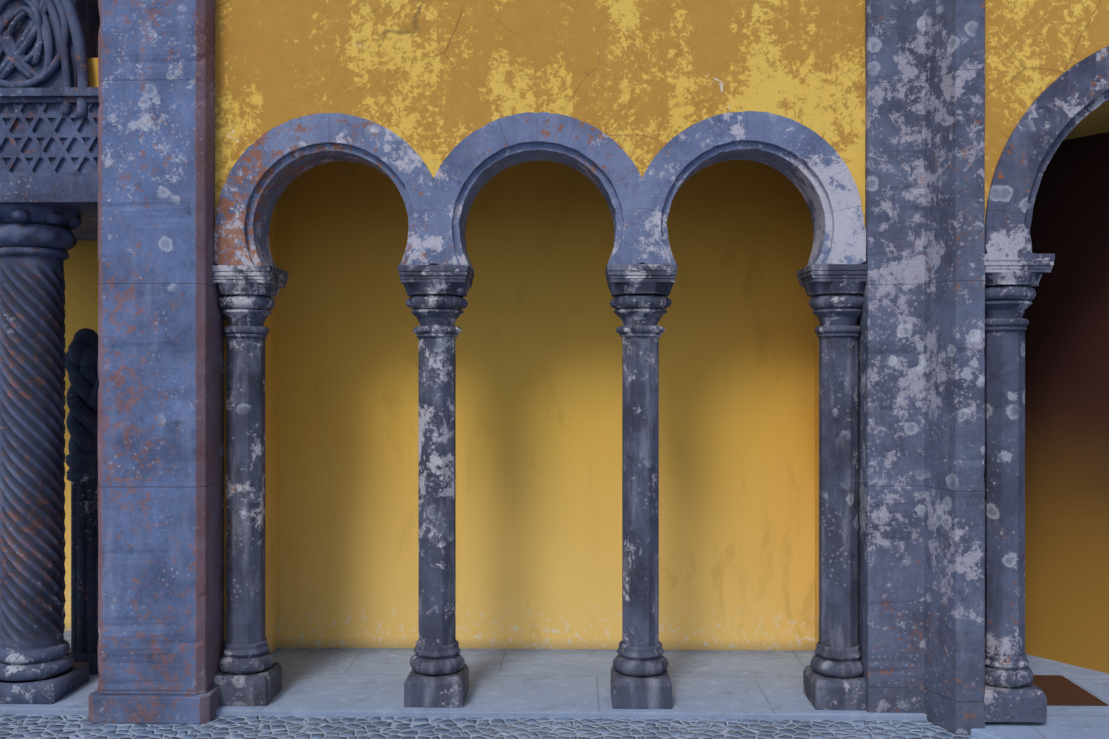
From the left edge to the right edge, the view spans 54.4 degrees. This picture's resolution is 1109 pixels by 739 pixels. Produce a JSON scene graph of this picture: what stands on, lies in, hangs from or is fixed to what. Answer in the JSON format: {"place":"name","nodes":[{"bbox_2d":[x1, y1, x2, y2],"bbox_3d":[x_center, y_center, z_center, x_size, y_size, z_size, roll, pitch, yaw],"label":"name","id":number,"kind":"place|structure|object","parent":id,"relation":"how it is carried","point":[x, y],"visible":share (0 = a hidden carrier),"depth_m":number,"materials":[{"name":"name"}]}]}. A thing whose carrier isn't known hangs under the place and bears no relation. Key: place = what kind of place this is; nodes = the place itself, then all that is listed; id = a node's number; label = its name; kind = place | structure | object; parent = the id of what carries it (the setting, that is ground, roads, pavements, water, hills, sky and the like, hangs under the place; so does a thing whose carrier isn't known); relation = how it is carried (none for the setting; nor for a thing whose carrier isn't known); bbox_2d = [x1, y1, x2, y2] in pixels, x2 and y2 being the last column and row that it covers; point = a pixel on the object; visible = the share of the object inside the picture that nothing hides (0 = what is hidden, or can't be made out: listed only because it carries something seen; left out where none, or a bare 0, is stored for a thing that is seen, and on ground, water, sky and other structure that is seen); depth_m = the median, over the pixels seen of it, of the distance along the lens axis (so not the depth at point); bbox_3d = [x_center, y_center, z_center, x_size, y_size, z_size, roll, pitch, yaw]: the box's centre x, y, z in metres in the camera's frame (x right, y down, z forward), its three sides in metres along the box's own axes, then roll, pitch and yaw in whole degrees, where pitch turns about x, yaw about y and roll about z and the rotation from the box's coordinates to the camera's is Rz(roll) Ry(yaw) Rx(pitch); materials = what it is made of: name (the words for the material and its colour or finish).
{"place":"outdoors","nodes":[
{"label":"outdoors","id":0,"kind":"place"},
{"bbox_2d":[0,714,981,738],"bbox_3d":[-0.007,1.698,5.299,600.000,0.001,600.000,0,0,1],"label":"cobblestone pavement","id":1,"kind":"structure","parent":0,"point":[17,726],"depth_m":5.10,"materials":[{"name":"grey stone"}]},
{"bbox_2d":[0,631,1108,738],"bbox_3d":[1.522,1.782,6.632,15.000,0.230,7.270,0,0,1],"label":"platform floor","id":2,"kind":"structure","parent":0,"point":[571,683],"depth_m":5.60,"materials":[{"name":"stone"}]},
{"bbox_2d":[0,203,88,703],"bbox_3d":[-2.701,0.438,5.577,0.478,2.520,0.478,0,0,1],"label":"twisted column","id":3,"kind":"structure","parent":2,"relation":"on","point":[38,665],"depth_m":5.45,"materials":[{"name":"stone"}]},
{"bbox_2d":[64,328,98,674],"bbox_3d":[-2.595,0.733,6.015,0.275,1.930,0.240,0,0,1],"label":"twisted column","id":4,"kind":"structure","parent":2,"relation":"on","point":[81,361],"depth_m":5.95,"materials":[{"name":"stone"}]},
{"bbox_2d":[64,240,98,630],"bbox_3d":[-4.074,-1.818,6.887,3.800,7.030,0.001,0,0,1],"label":"plaster wall","id":5,"kind":"structure","parent":2,"relation":"on","point":[81,267],"depth_m":6.87,"materials":[{"name":"yellow paint"}]},
{"bbox_2d":[89,0,223,723],"bbox_3d":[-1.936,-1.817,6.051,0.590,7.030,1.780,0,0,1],"label":"pier wall","id":6,"kind":"structure","parent":2,"relation":"on","point":[161,484],"depth_m":5.20,"materials":[{"name":"stone"}]},
{"bbox_2d":[0,0,99,239],"bbox_3d":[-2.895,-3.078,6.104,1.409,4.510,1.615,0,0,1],"label":"balcony","id":7,"kind":"structure","parent":6,"relation":"attached to","point":[49,152],"depth_m":5.33,"materials":[{"name":"stone"}]},
{"bbox_2d":[0,0,88,117],"bbox_3d":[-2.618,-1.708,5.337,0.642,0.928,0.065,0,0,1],"label":"relief carving","id":8,"kind":"object","parent":7,"relation":"attached to","point":[64,17],"visible":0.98,"depth_m":5.32,"materials":[{"name":"stone"}]},
{"bbox_2d":[212,264,867,709],"bbox_3d":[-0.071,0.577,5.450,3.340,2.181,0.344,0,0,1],"label":"columns","id":9,"kind":"structure","parent":2,"relation":"on","point":[438,676],"depth_m":5.37,"materials":[{"name":"stone"}]},
{"bbox_2d":[214,111,865,270],"bbox_3d":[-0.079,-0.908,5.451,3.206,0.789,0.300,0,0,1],"label":"arches","id":10,"kind":"structure","parent":9,"relation":"on","point":[269,166],"depth_m":5.31,"materials":[{"name":"grey stone"}]},
{"bbox_2d":[224,160,857,652],"bbox_3d":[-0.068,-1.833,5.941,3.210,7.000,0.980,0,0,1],"label":"wall","id":11,"kind":"structure","parent":2,"relation":"on","point":[538,450],"depth_m":6.43,"materials":[{"name":"yellow paint"}]},
{"bbox_2d":[858,0,984,733],"bbox_3d":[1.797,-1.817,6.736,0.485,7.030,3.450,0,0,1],"label":"pier wall","id":12,"kind":"structure","parent":2,"relation":"on","point":[921,491],"depth_m":5.23,"materials":[{"name":"stone"}]},
{"bbox_2d":[215,0,864,225],"bbox_3d":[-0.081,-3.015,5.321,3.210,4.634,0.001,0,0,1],"label":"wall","id":13,"kind":"structure","parent":12,"relation":"attached to","point":[434,83],"depth_m":5.32,"materials":[{"name":"yellow paint"}]},
{"bbox_2d":[984,0,1108,224],"bbox_3d":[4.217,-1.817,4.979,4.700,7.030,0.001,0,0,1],"label":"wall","id":14,"kind":"structure","parent":12,"relation":"attached to","point":[1034,49],"depth_m":5.02,"materials":[{"name":"yellow paint"}]},
{"bbox_2d":[980,254,1054,721],"bbox_3d":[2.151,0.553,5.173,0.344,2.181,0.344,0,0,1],"label":"column","id":15,"kind":"structure","parent":2,"relation":"on","point":[1013,693],"depth_m":5.08,"materials":[{"name":"stone"}]},
{"bbox_2d":[984,46,1108,253],"bbox_3d":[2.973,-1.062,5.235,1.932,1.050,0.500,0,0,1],"label":"arch stone","id":16,"kind":"object","parent":15,"relation":"on","point":[1062,106],"visible":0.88,"depth_m":5.00,"materials":[{"name":"grey stone"}]},
{"bbox_2d":[1022,132,1108,673],"bbox_3d":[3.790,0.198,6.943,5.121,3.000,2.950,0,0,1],"label":"wall","id":17,"kind":"structure","parent":2,"relation":"on","point":[1066,314],"depth_m":6.09,"materials":[{"name":"paint"}]},
{"bbox_2d":[87,58,1108,139],"bbox_3d":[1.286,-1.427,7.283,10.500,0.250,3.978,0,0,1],"label":"ceiling slab","id":18,"kind":"structure","parent":17,"relation":"on","point":[1095,121],"depth_m":5.62,"materials":[{"name":"paint"}]},
{"bbox_2d":[1032,675,1108,705],"bbox_3d":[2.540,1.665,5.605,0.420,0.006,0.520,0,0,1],"label":"doormat","id":19,"kind":"object","parent":2,"relation":"on","point":[1059,690],"visible":0.5,"depth_m":5.55,"materials":[{"name":"brown fabric"}]}
]}

